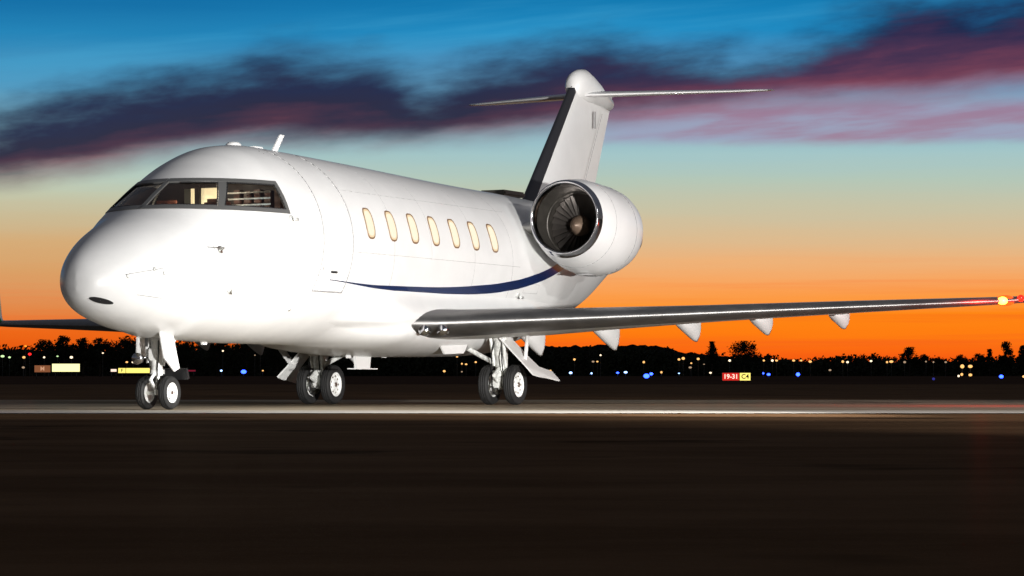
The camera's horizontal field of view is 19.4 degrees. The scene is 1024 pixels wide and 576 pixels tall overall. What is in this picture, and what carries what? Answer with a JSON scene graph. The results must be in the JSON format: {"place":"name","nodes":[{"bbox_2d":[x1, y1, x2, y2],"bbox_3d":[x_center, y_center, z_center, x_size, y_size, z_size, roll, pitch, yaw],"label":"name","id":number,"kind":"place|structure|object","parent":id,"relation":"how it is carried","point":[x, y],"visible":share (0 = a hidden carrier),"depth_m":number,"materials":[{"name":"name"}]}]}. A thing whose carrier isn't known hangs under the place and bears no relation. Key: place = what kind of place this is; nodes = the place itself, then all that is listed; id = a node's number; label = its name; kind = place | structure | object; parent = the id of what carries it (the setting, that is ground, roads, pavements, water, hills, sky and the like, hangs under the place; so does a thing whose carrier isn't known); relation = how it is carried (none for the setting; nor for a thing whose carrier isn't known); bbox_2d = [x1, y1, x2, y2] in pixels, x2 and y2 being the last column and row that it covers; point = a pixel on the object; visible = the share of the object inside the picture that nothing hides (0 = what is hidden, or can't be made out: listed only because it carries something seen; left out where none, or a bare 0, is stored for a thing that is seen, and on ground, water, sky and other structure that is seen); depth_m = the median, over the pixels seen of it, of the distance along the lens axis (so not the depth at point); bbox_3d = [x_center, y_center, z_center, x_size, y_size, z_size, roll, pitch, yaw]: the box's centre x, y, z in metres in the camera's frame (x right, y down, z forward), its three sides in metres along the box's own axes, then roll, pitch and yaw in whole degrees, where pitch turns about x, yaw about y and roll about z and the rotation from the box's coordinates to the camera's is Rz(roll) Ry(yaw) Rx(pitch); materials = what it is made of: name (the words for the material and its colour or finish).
{"place":"outdoors","nodes":[
{"label":"outdoors","id":0,"kind":"place"},
{"bbox_2d":[3,344,1016,374],"bbox_3d":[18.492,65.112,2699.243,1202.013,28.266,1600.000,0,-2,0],"label":"hills","id":1,"kind":"structure","parent":0,"point":[597,347],"depth_m":2530.96,"materials":[{"name":"black"}]},
{"bbox_2d":[0,414,1023,575],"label":"apron asphalt","id":2,"kind":"structure","parent":0,"point":[511,494],"depth_m":12.43,"materials":[{"name":"black asphalt"}]},
{"bbox_2d":[0,384,1023,399],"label":"taxiway","id":3,"kind":"structure","parent":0,"point":[552,392],"depth_m":82.81,"materials":[{"name":"black asphalt"}]},
{"bbox_2d":[0,400,1023,409],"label":"apron concrete","id":4,"kind":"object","parent":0,"point":[537,405],"depth_m":47.81,"materials":[{"name":"grey concrete"}]},
{"bbox_2d":[0,69,1023,409],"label":"business jet","id":5,"kind":"object","parent":4,"relation":"on","point":[314,261],"visible":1,"depth_m":46.05,"materials":[{"name":"white paint"}]},
{"bbox_2d":[136,336,145,355],"bbox_3d":[-5.209,0.808,42.328,0.050,0.420,0.370,-1,-2,24],"label":"nose gear door","id":6,"kind":"structure","parent":5,"relation":"in","point":[140,342],"depth_m":42.26,"materials":[{"name":"white paint"}]},
{"bbox_2d":[159,332,179,371],"bbox_3d":[-4.786,0.873,41.865,0.060,0.590,0.480,-1,-2,24],"label":"nose gear door","id":7,"kind":"structure","parent":5,"relation":"in","point":[169,352],"depth_m":41.86,"materials":[{"name":"white paint"}]},
{"bbox_2d":[278,350,293,363],"bbox_3d":[-3.848,1.027,50.091,0.400,0.500,0.300,-1,-2,24],"label":"main gear door","id":8,"kind":"structure","parent":5,"relation":"in","point":[286,356],"depth_m":50.03,"materials":[{"name":"white paint"}]},
{"bbox_2d":[277,353,308,382],"bbox_3d":[-3.509,1.227,50.414,0.737,0.760,0.860,-1,-2,24],"label":"main gear door","id":9,"kind":"structure","parent":5,"relation":"in","point":[289,373],"depth_m":50.28,"materials":[{"name":"white paint"}]},
{"bbox_2d":[265,150,353,292],"bbox_3d":[-2.995,-0.979,44.324,0.974,2.105,0.996,-1,-2,24],"label":"entry door","id":10,"kind":"structure","parent":5,"relation":"in","point":[265,150],"depth_m":44.11,"materials":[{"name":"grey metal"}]},
{"bbox_2d":[362,208,375,238],"bbox_3d":[-2.161,-0.974,45.155,0.135,0.478,0.278,-1,-2,24],"label":"cabin window","id":11,"kind":"structure","parent":5,"relation":"in","point":[369,222],"depth_m":45.15,"materials":[{"name":"brown"}]},
{"bbox_2d":[384,211,397,241],"bbox_3d":[-1.856,-0.948,45.834,0.139,0.478,0.278,-1,-2,24],"label":"cabin window","id":12,"kind":"structure","parent":5,"relation":"in","point":[390,221],"depth_m":45.83,"materials":[{"name":"brown"}]},
{"bbox_2d":[406,213,418,243],"bbox_3d":[-1.549,-0.920,46.512,0.141,0.478,0.278,-1,-2,24],"label":"cabin window","id":13,"kind":"structure","parent":5,"relation":"in","point":[412,225],"depth_m":46.50,"materials":[{"name":"brown"}]},
{"bbox_2d":[427,216,439,245],"bbox_3d":[-1.245,-0.896,47.193,0.144,0.478,0.278,-1,-2,24],"label":"cabin window","id":14,"kind":"structure","parent":5,"relation":"in","point":[432,225],"depth_m":47.18,"materials":[{"name":"brown"}]},
{"bbox_2d":[447,219,459,247],"bbox_3d":[-0.939,-0.870,47.871,0.147,0.478,0.278,-1,-2,24],"label":"cabin window","id":15,"kind":"structure","parent":5,"relation":"in","point":[453,230],"depth_m":47.86,"materials":[{"name":"brown"}]},
{"bbox_2d":[440,345,466,353],"bbox_3d":[-0.936,0.983,48.059,0.041,0.157,0.903,-1,-2,28],"label":"wheel well door","id":16,"kind":"structure","parent":5,"relation":"in","point":[447,349],"depth_m":48.02,"materials":[{"name":"white paint"}]},
{"bbox_2d":[467,221,479,250],"bbox_3d":[-0.633,-0.842,48.548,0.150,0.478,0.278,-1,-2,24],"label":"cabin window","id":17,"kind":"structure","parent":5,"relation":"in","point":[473,233],"depth_m":48.55,"materials":[{"name":"brown"}]},
{"bbox_2d":[486,224,498,252],"bbox_3d":[-0.333,-0.817,49.232,0.152,0.478,0.278,-1,-2,24],"label":"cabin window","id":18,"kind":"structure","parent":5,"relation":"in","point":[493,239],"depth_m":49.22,"materials":[{"name":"yellow"}]},
{"bbox_2d":[499,336,559,380],"bbox_3d":[0.277,1.139,48.700,0.737,0.759,0.860,-1,-2,24],"label":"main gear door","id":19,"kind":"structure","parent":5,"relation":"in","point":[523,357],"depth_m":48.56,"materials":[{"name":"white paint"}]},
{"bbox_2d":[0,410,1023,412],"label":"apron edge line","id":20,"kind":"object","parent":4,"relation":"on","point":[511,411],"depth_m":39.75,"materials":[{"name":"paint"}]},
{"bbox_2d":[0,375,1023,413],"bbox_3d":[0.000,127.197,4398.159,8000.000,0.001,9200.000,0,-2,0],"label":"ground","id":21,"kind":"structure","parent":0,"point":[32,379],"depth_m":247.70,"materials":[{"name":"black asphalt"}]},
{"bbox_2d":[24,345,26,376],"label":"street lamp","id":22,"kind":"object","parent":21,"relation":"on","point":[25,346],"visible":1,"depth_m":639.77,"materials":[{"name":"grey metal"}]},
{"bbox_2d":[34,365,50,378],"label":"taxiway sign","id":23,"kind":"object","parent":21,"relation":"on","point":[42,368],"visible":1,"depth_m":351.82,"materials":[{"name":"brown"}]},
{"bbox_2d":[29,339,62,376],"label":"tree","id":24,"kind":"object","parent":21,"relation":"on","point":[49,346],"visible":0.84,"depth_m":698.93,"materials":[{"name":"brown plant"}]},
{"bbox_2d":[49,335,81,376],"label":"tree","id":25,"kind":"object","parent":21,"relation":"on","point":[61,346],"visible":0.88,"depth_m":698.97,"materials":[{"name":"brown plant"}]},
{"bbox_2d":[52,363,79,378],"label":"taxiway sign","id":26,"kind":"object","parent":21,"relation":"on","point":[65,367],"visible":1,"depth_m":349.82,"materials":[{"name":"yellow"}]},
{"bbox_2d":[69,337,95,376],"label":"tree","id":27,"kind":"object","parent":21,"relation":"on","point":[82,351],"visible":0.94,"depth_m":698.85,"materials":[{"name":"brown plant"}]},
{"bbox_2d":[84,338,113,376],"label":"tree","id":28,"kind":"object","parent":21,"relation":"on","point":[101,347],"visible":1,"depth_m":699.46,"materials":[{"name":"brown plant"}]},
{"bbox_2d":[107,336,141,376],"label":"tree","id":29,"kind":"object","parent":21,"relation":"on","point":[127,344],"visible":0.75,"depth_m":699.32,"materials":[{"name":"brown plant"}]},
{"bbox_2d":[118,368,149,378],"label":"taxiway sign","id":30,"kind":"object","parent":21,"relation":"on","point":[134,370],"visible":0.84,"depth_m":329.82,"materials":[{"name":"yellow"}]},
{"bbox_2d":[140,359,167,367],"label":"tree","id":31,"kind":"object","parent":21,"relation":"on","point":[145,364],"visible":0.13,"depth_m":699.64,"materials":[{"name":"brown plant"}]},
{"bbox_2d":[177,341,205,373],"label":"tree","id":32,"kind":"object","parent":21,"relation":"on","point":[186,349],"visible":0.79,"depth_m":698.48,"materials":[{"name":"brown plant"}]},
{"bbox_2d":[201,343,234,376],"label":"tree","id":33,"kind":"object","parent":21,"relation":"on","point":[217,348],"visible":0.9,"depth_m":698.68,"materials":[{"name":"brown plant"}]},
{"bbox_2d":[232,344,267,376],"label":"tree","id":34,"kind":"object","parent":21,"relation":"on","point":[244,361],"visible":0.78,"depth_m":699.30,"materials":[{"name":"brown plant"}]},
{"bbox_2d":[0,340,1022,375],"bbox_3d":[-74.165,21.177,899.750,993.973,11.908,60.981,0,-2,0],"label":"wood","id":35,"kind":"object","parent":21,"relation":"on","point":[629,360],"visible":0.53,"depth_m":889.47,"materials":[{"name":"black plant"}]},
{"bbox_2d":[701,341,719,375],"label":"conifer","id":36,"kind":"object","parent":21,"relation":"on","point":[713,358],"visible":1,"depth_m":819.27,"materials":[{"name":"brown plant"}]},
{"bbox_2d":[722,372,750,380],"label":"taxiway sign","id":37,"kind":"object","parent":21,"relation":"on","point":[736,376],"visible":0.99,"depth_m":214.85,"materials":[{"name":"red"}]},
{"bbox_2d":[727,341,766,372],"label":"tree","id":38,"kind":"object","parent":21,"relation":"on","point":[742,349],"visible":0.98,"depth_m":819.12,"materials":[{"name":"brown plant"}]},
{"bbox_2d":[898,346,919,375],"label":"tree","id":39,"kind":"object","parent":21,"relation":"on","point":[908,353],"visible":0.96,"depth_m":819.51,"materials":[{"name":"brown plant"}]},
{"bbox_2d":[918,354,931,375],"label":"tree","id":40,"kind":"object","parent":21,"relation":"on","point":[922,359],"visible":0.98,"depth_m":819.37,"materials":[{"name":"brown plant"}]},
{"bbox_2d":[931,357,947,375],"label":"tree","id":41,"kind":"object","parent":21,"relation":"on","point":[939,360],"visible":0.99,"depth_m":819.44,"materials":[{"name":"brown plant"}]},
{"bbox_2d":[953,354,971,372],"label":"tree","id":42,"kind":"object","parent":21,"relation":"on","point":[961,358],"visible":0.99,"depth_m":819.28,"materials":[{"name":"brown plant"}]},
{"bbox_2d":[970,353,987,375],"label":"tree","id":43,"kind":"object","parent":21,"relation":"on","point":[979,357],"visible":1,"depth_m":819.43,"materials":[{"name":"brown plant"}]},
{"bbox_2d":[984,349,996,375],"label":"conifer","id":44,"kind":"object","parent":21,"relation":"on","point":[989,359],"visible":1,"depth_m":819.46,"materials":[{"name":"brown plant"}]},
{"bbox_2d":[997,341,1014,375],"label":"tree","id":45,"kind":"object","parent":21,"relation":"on","point":[1006,363],"visible":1,"depth_m":819.12,"materials":[{"name":"brown plant"}]},
{"bbox_2d":[1015,345,1023,374],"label":"tree","id":46,"kind":"object","parent":21,"relation":"on","point":[1020,357],"visible":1,"depth_m":819.57,"materials":[{"name":"brown plant"}]},
{"bbox_2d":[0,0,1023,361],"label":"sky","id":47,"kind":"structure","parent":0,"point":[884,160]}
]}

